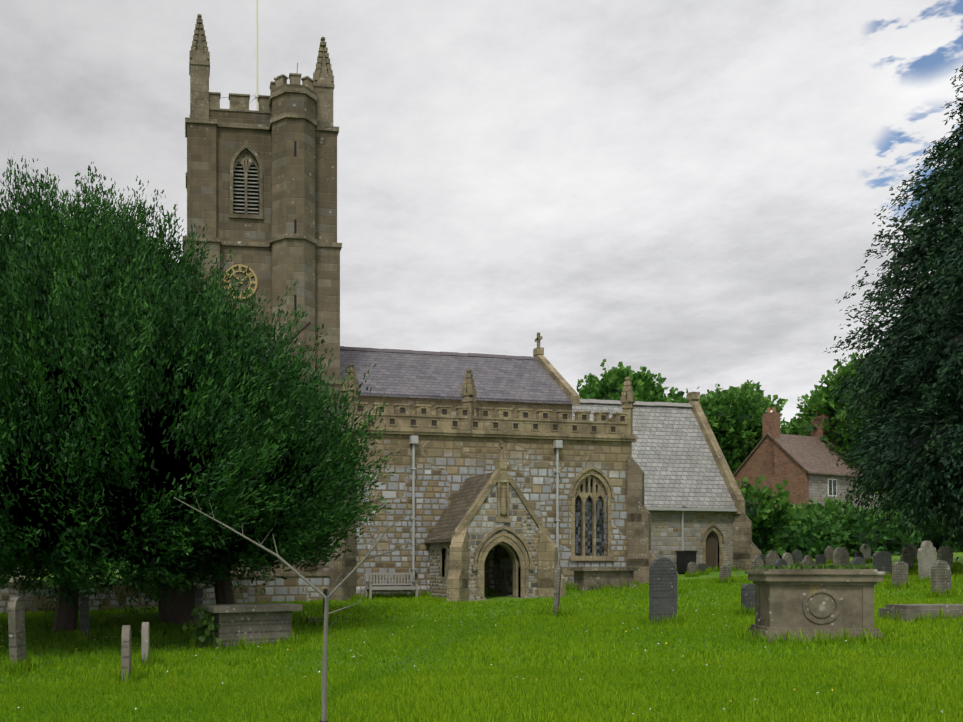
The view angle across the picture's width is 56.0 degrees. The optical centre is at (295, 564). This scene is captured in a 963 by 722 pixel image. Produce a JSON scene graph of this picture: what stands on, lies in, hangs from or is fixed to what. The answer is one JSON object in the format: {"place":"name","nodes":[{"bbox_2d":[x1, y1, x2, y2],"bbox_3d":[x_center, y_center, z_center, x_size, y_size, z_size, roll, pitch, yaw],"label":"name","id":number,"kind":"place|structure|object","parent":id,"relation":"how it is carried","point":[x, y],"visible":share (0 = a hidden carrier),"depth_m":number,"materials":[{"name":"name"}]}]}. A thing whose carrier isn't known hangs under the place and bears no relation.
{"place":"outdoors","nodes":[
{"label":"outdoors","id":0,"kind":"place"},
{"bbox_2d":[0,151,399,632],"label":"yew","id":1,"kind":"object","parent":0,"point":[123,274],"depth_m":17.23,"materials":[{"name":"green plant"}]},
{"bbox_2d":[216,127,270,573],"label":"tower wall","id":2,"kind":"structure","parent":0,"point":[230,142],"depth_m":34.97,"materials":[{"name":"beige stone"}]},
{"bbox_2d":[223,264,257,299],"bbox_3d":[-2.205,-11.259,34.887,1.400,1.400,0.065,0,0,-7],"label":"tower clock","id":3,"kind":"object","parent":2,"relation":"attached to","point":[255,282],"visible":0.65,"depth_m":34.90,"materials":[{"name":"gold metal"}]},
{"bbox_2d":[233,161,258,214],"bbox_3d":[-1.998,-15.284,35.255,1.150,2.750,0.025,0,0,-7],"label":"louvre opening","id":4,"kind":"object","parent":2,"relation":"in","point":[247,191],"depth_m":35.25,"materials":[{"name":"black"}]},
{"bbox_2d":[184,84,342,571],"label":"church tower","id":5,"kind":"structure","parent":0,"point":[304,187],"depth_m":34.52,"materials":[{"name":"beige stone"}]},
{"bbox_2d":[255,0,258,110],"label":"flagpole","id":6,"kind":"object","parent":5,"relation":"on","point":[256,95],"visible":0.65,"depth_m":37.78,"materials":[{"name":"white metal"}]},
{"bbox_2d":[294,63,297,309],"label":"slit windows","id":7,"kind":"structure","parent":5,"relation":"in","point":[295,225],"depth_m":34.13,"materials":[{"name":"black"}]},
{"bbox_2d":[356,585,494,596],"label":"wall plinth","id":8,"kind":"structure","parent":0,"point":[359,589],"depth_m":31.30,"materials":[{"name":"grey stone"}]},
{"bbox_2d":[340,346,536,359],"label":"roof ridge","id":9,"kind":"structure","parent":0,"point":[438,353],"depth_m":39.56,"materials":[{"name":"grey stone"}]},
{"bbox_2d":[0,551,962,721],"bbox_3d":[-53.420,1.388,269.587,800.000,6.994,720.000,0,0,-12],"label":"ground","id":10,"kind":"structure","parent":0,"point":[489,597],"depth_m":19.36,"materials":[{"name":"green plant"}]},
{"bbox_2d":[8,597,26,666],"bbox_3d":[-4.597,1.383,14.485,0.120,1.700,0.550,0,8,-2],"label":"headstone","id":11,"kind":"object","parent":10,"relation":"on","point":[16,628],"visible":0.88,"depth_m":14.26,"materials":[{"name":"grey stone"}]},
{"bbox_2d":[80,595,88,639],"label":"headstone","id":12,"kind":"object","parent":10,"relation":"on","point":[84,612],"visible":0.64,"depth_m":19.14,"materials":[{"name":"grey stone"}]},
{"bbox_2d":[121,625,130,681],"bbox_3d":[-2.494,1.554,12.916,0.110,1.300,0.500,0,-2,-7],"label":"headstone","id":13,"kind":"object","parent":10,"relation":"on","point":[126,647],"visible":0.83,"depth_m":12.68,"materials":[{"name":"grey stone"}]},
{"bbox_2d":[141,622,149,662],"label":"headstone","id":14,"kind":"object","parent":10,"relation":"on","point":[145,640],"visible":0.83,"depth_m":14.42,"materials":[{"name":"grey stone"}]},
{"bbox_2d":[0,574,329,613],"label":"yard wall","id":15,"kind":"structure","parent":10,"relation":"on","point":[290,588],"depth_m":29.71,"materials":[{"name":"stone"}]},
{"bbox_2d":[5,571,329,585],"bbox_3d":[-8.455,0.587,28.730,20.402,0.712,0.540,0,0,-12],"label":"wall coping","id":16,"kind":"object","parent":15,"relation":"on","point":[326,573],"visible":0.31,"depth_m":30.16,"materials":[{"name":"grey stone"}]},
{"bbox_2d":[193,588,202,623],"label":"headstone","id":17,"kind":"object","parent":10,"relation":"on","point":[198,598],"visible":0.29,"depth_m":20.34,"materials":[{"name":"grey stone"}]},
{"bbox_2d":[182,604,220,648],"bbox_3d":[-1.813,1.237,17.071,0.804,0.890,1.585,0,0,-12],"label":"ivy","id":18,"kind":"object","parent":10,"relation":"on","point":[204,626],"visible":0.85,"depth_m":16.94,"materials":[{"name":"green plant"}]},
{"bbox_2d":[198,603,302,646],"bbox_3d":[-0.904,1.419,17.619,1.900,1.200,0.900,0,0,-26],"label":"chest tomb","id":19,"kind":"object","parent":10,"relation":"on","point":[272,621],"visible":0.56,"depth_m":17.31,"materials":[{"name":"grey stone"}]},
{"bbox_2d":[183,14,343,384],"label":"tower trim","id":20,"kind":"structure","parent":10,"relation":"on","point":[204,100],"depth_m":34.82,"materials":[{"name":"beige stone"}]},
{"bbox_2d":[229,144,262,219],"bbox_3d":[-1.970,-15.285,35.024,1.370,2.972,0.290,0,0,-7],"label":"window frame","id":21,"kind":"object","parent":20,"relation":"attached to","point":[257,158],"visible":0.85,"depth_m":34.94,"materials":[{"name":"beige stone"}]},
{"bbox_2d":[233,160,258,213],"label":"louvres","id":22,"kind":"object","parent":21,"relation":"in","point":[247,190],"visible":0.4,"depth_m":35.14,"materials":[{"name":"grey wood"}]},
{"bbox_2d":[233,150,258,182],"bbox_3d":[-1.979,-15.984,35.098,1.045,1.250,0.100,0,0,-7],"label":"window tracery","id":23,"kind":"object","parent":21,"relation":"in","point":[242,155],"visible":0.81,"depth_m":35.06,"materials":[{"name":"beige stone"}]},
{"bbox_2d":[173,492,445,720],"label":"sapling tree","id":24,"kind":"object","parent":10,"relation":"on","point":[324,671],"visible":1,"depth_m":8.58,"materials":[{"name":"grey plant"}]},
{"bbox_2d":[306,617,323,625],"bbox_3d":[0.486,1.503,21.433,0.400,0.400,0.240,0,0,-12],"label":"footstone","id":25,"kind":"object","parent":10,"relation":"on","point":[319,618],"visible":0.14,"depth_m":21.34,"materials":[{"name":"grey stone"}]},
{"bbox_2d":[323,589,328,611],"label":"headstone","id":26,"kind":"object","parent":10,"relation":"on","point":[325,591],"visible":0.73,"depth_m":22.40,"materials":[{"name":"grey stone"}]},
{"bbox_2d":[365,573,417,598],"bbox_3d":[3.403,0.767,30.893,1.780,0.930,0.590,0,0,-12],"label":"bench","id":27,"kind":"object","parent":10,"relation":"on","point":[371,588],"visible":0.96,"depth_m":31.00,"materials":[{"name":"grey wood"}]},
{"bbox_2d":[1,617,835,690],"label":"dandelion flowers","id":28,"kind":"object","parent":10,"relation":"on","point":[412,626],"visible":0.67,"depth_m":14.70,"materials":[{"name":"yellow plant"}]},
{"bbox_2d":[343,395,571,420],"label":"parapet","id":29,"kind":"structure","parent":10,"relation":"on","point":[432,402],"depth_m":36.57,"materials":[{"name":"beige stone"}]},
{"bbox_2d":[340,350,571,403],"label":"nave roof","id":30,"kind":"structure","parent":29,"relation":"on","point":[393,374],"depth_m":37.84,"materials":[{"name":"grey stone"}]},
{"bbox_2d":[533,332,579,404],"bbox_3d":[11.312,-8.771,40.674,0.340,3.975,6.800,0,0,-12],"label":"gable coping","id":31,"kind":"object","parent":30,"relation":"on","point":[570,392],"visible":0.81,"depth_m":39.09,"materials":[{"name":"beige stone"}]},
{"bbox_2d":[322,433,631,585],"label":"aisle wall","id":32,"kind":"structure","parent":10,"relation":"on","point":[446,467],"depth_m":31.93,"materials":[{"name":"beige stone"}]},
{"bbox_2d":[409,435,562,593],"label":"downpipes","id":33,"kind":"object","parent":32,"relation":"attached to","point":[557,444],"visible":0.83,"depth_m":31.44,"materials":[{"name":"grey metal"}]},
{"bbox_2d":[342,363,637,441],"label":"parapet","id":34,"kind":"structure","parent":32,"relation":"on","point":[623,432],"depth_m":32.14,"materials":[{"name":"beige stone"}]},
{"bbox_2d":[357,406,624,431],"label":"aisle parapet panels","id":35,"kind":"object","parent":34,"relation":"attached to","point":[495,425],"visible":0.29,"depth_m":32.22,"materials":[{"name":"brown stone"}]},
{"bbox_2d":[569,466,614,560],"bbox_3d":[11.158,-1.915,33.135,1.860,3.572,0.390,0,0,-12],"label":"window frame","id":36,"kind":"object","parent":32,"relation":"in","point":[597,473],"visible":0.9,"depth_m":33.10,"materials":[{"name":"beige stone"}]},
{"bbox_2d":[575,479,603,555],"bbox_3d":[11.121,-1.849,33.306,1.400,3.120,0.040,0,0,-12],"label":"window glass","id":37,"kind":"object","parent":36,"relation":"in","point":[588,529],"visible":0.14,"depth_m":33.29,"materials":[{"name":"grey glass"}]},
{"bbox_2d":[575,475,605,512],"bbox_3d":[11.142,-2.674,33.208,1.353,1.430,0.100,0,0,-12],"label":"window tracery","id":38,"kind":"object","parent":36,"relation":"in","point":[600,490],"visible":0.81,"depth_m":33.20,"materials":[{"name":"beige stone"}]},
{"bbox_2d":[18,602,942,713],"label":"daisy flowers","id":39,"kind":"object","parent":10,"relation":"on","point":[523,678],"visible":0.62,"depth_m":13.82,"materials":[{"name":"white plant"}]},
{"bbox_2d":[0,557,962,684],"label":"grass tufts","id":40,"kind":"object","parent":10,"relation":"on","point":[746,635],"depth_m":17.59,"materials":[{"name":"green plant"}]},
{"bbox_2d":[441,441,565,602],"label":"porch trim","id":41,"kind":"structure","parent":10,"relation":"on","point":[458,578],"depth_m":29.01,"materials":[{"name":"beige stone"}]},
{"bbox_2d":[484,553,488,590],"bbox_3d":[6.281,0.078,31.929,1.640,2.425,0.127,0,0,-12],"label":"door","id":42,"kind":"structure","parent":41,"relation":"on","point":[486,575],"depth_m":32.02,"materials":[{"name":"brown wood"}]},
{"bbox_2d":[553,566,560,613],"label":"headstone","id":43,"kind":"object","parent":10,"relation":"on","point":[556,599],"visible":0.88,"depth_m":22.02,"materials":[{"name":"grey stone"}]},
{"bbox_2d":[567,567,639,590],"bbox_3d":[11.098,0.703,31.482,2.300,1.180,1.000,0,0,-12],"label":"chest tomb","id":44,"kind":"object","parent":10,"relation":"on","point":[585,577],"depth_m":31.11,"materials":[{"name":"stone"}]},
{"bbox_2d":[576,359,679,402],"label":"tree","id":45,"kind":"object","parent":10,"relation":"on","point":[646,387],"depth_m":59.74,"materials":[{"name":"green plant"}]},
{"bbox_2d":[649,557,676,623],"bbox_3d":[8.235,0.817,19.573,0.740,1.950,0.100,4,-6,-24],"label":"headstone","id":46,"kind":"object","parent":10,"relation":"on","point":[662,586],"visible":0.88,"depth_m":19.53,"materials":[{"name":"grey stone"}]},
{"bbox_2d":[675,551,696,573],"bbox_3d":[17.080,-0.077,38.239,0.600,1.016,0.730,0,0,-12],"label":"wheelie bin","id":47,"kind":"object","parent":10,"relation":"on","point":[684,558],"visible":0.77,"depth_m":37.97,"materials":[{"name":"black plastic"}]},
{"bbox_2d":[687,562,696,574],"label":"headstone","id":48,"kind":"object","parent":10,"relation":"on","point":[692,567],"visible":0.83,"depth_m":35.91,"materials":[{"name":"grey stone"}]},
{"bbox_2d":[697,563,706,573],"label":"headstone","id":49,"kind":"object","parent":10,"relation":"on","point":[701,566],"visible":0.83,"depth_m":36.93,"materials":[{"name":"grey stone"}]},
{"bbox_2d":[687,392,744,567],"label":"stone trim","id":50,"kind":"structure","parent":10,"relation":"on","point":[693,398],"depth_m":40.02,"materials":[{"name":"beige stone"}]},
{"bbox_2d":[719,566,730,581],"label":"headstone","id":51,"kind":"object","parent":10,"relation":"on","point":[725,571],"visible":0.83,"depth_m":31.37,"materials":[{"name":"grey stone"}]},
{"bbox_2d":[667,380,787,473],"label":"tree","id":52,"kind":"object","parent":10,"relation":"on","point":[747,399],"depth_m":66.38,"materials":[{"name":"green plant"}]},
{"bbox_2d":[741,583,754,613],"bbox_3d":[10.619,1.050,20.471,0.420,1.200,0.100,-3,3,-27],"label":"headstone","id":53,"kind":"object","parent":10,"relation":"on","point":[747,595],"visible":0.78,"depth_m":20.38,"materials":[{"name":"grey stone"}]},
{"bbox_2d":[752,556,762,568],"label":"headstone","id":54,"kind":"object","parent":10,"relation":"on","point":[757,561],"visible":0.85,"depth_m":33.43,"materials":[{"name":"grey stone"}]},
{"bbox_2d":[758,554,766,566],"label":"headstone","id":55,"kind":"object","parent":10,"relation":"on","point":[763,556],"visible":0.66,"depth_m":38.57,"materials":[{"name":"grey stone"}]},
{"bbox_2d":[736,473,800,555],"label":"bush","id":56,"kind":"object","parent":10,"relation":"on","point":[767,510],"depth_m":42.68,"materials":[{"name":"green plant"}]},
{"bbox_2d":[766,550,778,565],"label":"headstone","id":57,"kind":"object","parent":10,"relation":"on","point":[772,556],"visible":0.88,"depth_m":34.45,"materials":[{"name":"grey stone"}]},
{"bbox_2d":[774,559,787,567],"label":"headstone","id":58,"kind":"object","parent":10,"relation":"on","point":[779,562],"visible":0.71,"depth_m":30.90,"materials":[{"name":"grey stone"}]},
{"bbox_2d":[734,412,828,507],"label":"brick house","id":59,"kind":"structure","parent":10,"relation":"on","point":[771,460],"depth_m":60.74,"materials":[{"name":"red brick"}]},
{"bbox_2d":[782,553,791,564],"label":"headstone","id":60,"kind":"object","parent":10,"relation":"on","point":[787,557],"visible":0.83,"depth_m":36.56,"materials":[{"name":"grey stone"}]},
{"bbox_2d":[780,417,803,433],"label":"tree","id":61,"kind":"object","parent":10,"relation":"on","point":[782,427],"visible":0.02,"depth_m":99.33,"materials":[{"name":"green plant"}]},
{"bbox_2d":[784,412,804,434],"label":"tree","id":62,"kind":"object","parent":10,"relation":"on","point":[796,430],"visible":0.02,"depth_m":97.26,"materials":[{"name":"green plant"}]},
{"bbox_2d":[793,550,802,564],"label":"headstone","id":63,"kind":"object","parent":10,"relation":"on","point":[797,556],"visible":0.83,"depth_m":39.59,"materials":[{"name":"grey stone"}]},
{"bbox_2d":[801,555,814,566],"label":"headstone","id":64,"kind":"object","parent":10,"relation":"on","point":[808,560],"visible":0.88,"depth_m":34.53,"materials":[{"name":"grey stone"}]},
{"bbox_2d":[768,506,850,559],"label":"bush","id":65,"kind":"object","parent":10,"relation":"on","point":[812,528],"depth_m":48.90,"materials":[{"name":"green plant"}]},
{"bbox_2d":[745,569,885,642],"bbox_3d":[9.439,0.933,15.957,1.980,1.690,1.030,0,0,10],"label":"chest tomb","id":66,"kind":"object","parent":10,"relation":"on","point":[795,601],"visible":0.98,"depth_m":15.58,"materials":[{"name":"stone"}]},
{"bbox_2d":[753,564,875,570],"bbox_3d":[9.449,0.090,15.950,1.845,0.187,0.890,0,0,8],"label":"tomb moss","id":67,"kind":"object","parent":66,"relation":"on","point":[833,566],"visible":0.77,"depth_m":15.73,"materials":[{"name":"green plant"}]},
{"bbox_2d":[815,555,825,564],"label":"headstone","id":68,"kind":"object","parent":10,"relation":"on","point":[819,559],"visible":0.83,"depth_m":37.61,"materials":[{"name":"grey stone"}]},
{"bbox_2d":[824,546,833,562],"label":"headstone","id":69,"kind":"object","parent":10,"relation":"on","point":[828,552],"visible":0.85,"depth_m":41.70,"materials":[{"name":"grey stone"}]},
{"bbox_2d":[787,494,880,556],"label":"bush","id":70,"kind":"object","parent":10,"relation":"on","point":[830,507],"depth_m":51.38,"materials":[{"name":"green plant"}]},
{"bbox_2d":[833,547,849,565],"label":"headstone","id":71,"kind":"object","parent":10,"relation":"on","point":[841,556],"visible":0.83,"depth_m":31.55,"materials":[{"name":"grey stone"}]},
{"bbox_2d":[792,352,907,504],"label":"tree","id":72,"kind":"object","parent":10,"relation":"on","point":[815,401],"depth_m":62.64,"materials":[{"name":"green plant"}]},
{"bbox_2d":[851,557,865,565],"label":"headstone","id":73,"kind":"object","parent":10,"relation":"on","point":[858,560],"visible":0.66,"depth_m":27.42,"materials":[{"name":"grey stone"}]},
{"bbox_2d":[853,552,863,558],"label":"headstone","id":74,"kind":"object","parent":10,"relation":"on","point":[858,554],"visible":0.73,"depth_m":36.66,"materials":[{"name":"grey stone"}]},
{"bbox_2d":[860,544,870,560],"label":"headstone","id":75,"kind":"object","parent":10,"relation":"on","point":[866,553],"visible":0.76,"depth_m":40.75,"materials":[{"name":"grey stone"}]},
{"bbox_2d":[808,505,922,556],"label":"bush","id":76,"kind":"object","parent":10,"relation":"on","point":[857,529],"depth_m":49.17,"materials":[{"name":"green plant"}]},
{"bbox_2d":[872,551,891,577],"bbox_3d":[19.847,0.264,29.561,0.850,1.400,0.120,-3,1,-26],"label":"headstone","id":77,"kind":"object","parent":10,"relation":"on","point":[882,560],"visible":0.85,"depth_m":29.49,"materials":[{"name":"grey stone"}]},
{"bbox_2d":[822,65,962,560],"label":"conifer","id":78,"kind":"object","parent":10,"relation":"on","point":[931,385],"depth_m":30.52,"materials":[{"name":"green plant"}]},
{"bbox_2d":[892,562,908,587],"bbox_3d":[17.618,0.549,25.493,0.550,1.250,0.100,4,-2,-22],"label":"headstone","id":79,"kind":"object","parent":10,"relation":"on","point":[899,571],"visible":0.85,"depth_m":25.43,"materials":[{"name":"grey stone"}]},
{"bbox_2d":[900,545,913,566],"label":"headstone","id":80,"kind":"object","parent":10,"relation":"on","point":[908,557],"visible":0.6,"depth_m":33.66,"materials":[{"name":"grey stone"}]},
{"bbox_2d":[908,543,916,560],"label":"headstone","id":81,"kind":"object","parent":10,"relation":"on","point":[914,548],"visible":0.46,"depth_m":38.83,"materials":[{"name":"grey stone"}]},
{"bbox_2d":[876,494,962,551],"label":"bush","id":82,"kind":"object","parent":10,"relation":"on","point":[955,549],"depth_m":51.44,"materials":[{"name":"green plant"}]},
{"bbox_2d":[879,604,962,622],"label":"ledger","id":83,"kind":"object","parent":10,"relation":"on","point":[910,611],"visible":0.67,"depth_m":17.66,"materials":[{"name":"grey stone"}]},
{"bbox_2d":[918,541,936,580],"bbox_3d":[19.926,0.135,27.557,0.750,1.750,0.120,-4,2,-24],"label":"headstone","id":84,"kind":"object","parent":10,"relation":"on","point":[927,556],"visible":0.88,"depth_m":27.45,"materials":[{"name":"grey stone"}]},
{"bbox_2d":[931,560,951,594],"bbox_3d":[16.587,0.601,22.445,0.600,1.400,0.120,-5,2,-22],"label":"headstone","id":85,"kind":"object","parent":10,"relation":"on","point":[941,574],"visible":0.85,"depth_m":22.36,"materials":[{"name":"grey stone"}]},
{"bbox_2d":[937,546,952,567],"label":"headstone","id":86,"kind":"object","parent":10,"relation":"on","point":[945,553],"visible":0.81,"depth_m":30.62,"materials":[{"name":"grey stone"}]},
{"bbox_2d":[0,0,962,550],"label":"sky","id":87,"kind":"structure","parent":0,"point":[688,192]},
{"bbox_2d":[428,594,537,600],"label":"wall plinth","id":88,"kind":"structure","parent":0,"point":[469,598],"depth_m":29.22,"materials":[{"name":"beige stone"}]},
{"bbox_2d":[430,482,538,596],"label":"porch wall","id":89,"kind":"structure","parent":0,"point":[482,524],"depth_m":29.24,"materials":[{"name":"beige stone"}]},
{"bbox_2d":[424,472,492,542],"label":"porch roof","id":90,"kind":"structure","parent":89,"relation":"on","point":[458,507],"depth_m":30.60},
{"bbox_2d":[330,455,656,600],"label":"buttresses","id":91,"kind":"structure","parent":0,"point":[641,555],"depth_m":32.93,"materials":[{"name":"beige stone"}]},
{"bbox_2d":[580,399,691,406],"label":"roof ridge","id":92,"kind":"structure","parent":0,"point":[637,403],"depth_m":41.69,"materials":[{"name":"grey stone"}]},
{"bbox_2d":[572,403,735,508],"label":"roof","id":93,"kind":"structure","parent":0,"point":[672,456],"depth_m":40.19,"materials":[{"name":"grey stone"}]},
{"bbox_2d":[648,510,733,567],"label":"chancel wall","id":94,"kind":"structure","parent":0,"point":[666,534],"depth_m":38.97,"materials":[{"name":"beige stone"}]},
{"bbox_2d":[646,505,736,550],"bbox_3d":[15.932,-0.609,38.471,7.750,4.000,0.317,0,0,-12],"label":"gutter and downpipe","id":95,"kind":"object","parent":94,"relation":"attached to","point":[683,509],"visible":0.58,"depth_m":38.76,"materials":[{"name":"grey metal"}]},
{"bbox_2d":[706,531,716,569],"bbox_3d":[18.671,-0.459,39.419,0.720,2.100,0.080,0,0,-12],"label":"door","id":96,"kind":"structure","parent":94,"relation":"in","point":[711,549],"depth_m":39.39,"materials":[{"name":"brown wood"}]},
{"bbox_2d":[733,512,761,569],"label":"buttress","id":97,"kind":"structure","parent":94,"relation":"attached to","point":[746,550],"depth_m":39.13,"materials":[{"name":"beige stone"}]},
{"bbox_2d":[767,407,823,415],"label":"chimney pots","id":98,"kind":"object","parent":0,"point":[773,409],"visible":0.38,"depth_m":61.24,"materials":[{"name":"ceramic"}]},
{"bbox_2d":[733,432,862,476],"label":"house roof","id":99,"kind":"structure","parent":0,"point":[810,454],"depth_m":60.54,"materials":[{"name":"brown tile"}]},
{"bbox_2d":[809,474,891,513],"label":"house wall","id":100,"kind":"structure","parent":0,"point":[818,487],"depth_m":59.33,"materials":[{"name":"grey stone"}]},
{"bbox_2d":[828,479,877,498],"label":"window frame","id":101,"kind":"object","parent":100,"relation":"in","point":[836,488],"visible":0.36,"depth_m":59.49,"materials":[{"name":"white wood"}]},
{"bbox_2d":[829,480,876,496],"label":"window","id":102,"kind":"structure","parent":101,"relation":"in","point":[830,487],"depth_m":59.52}
]}

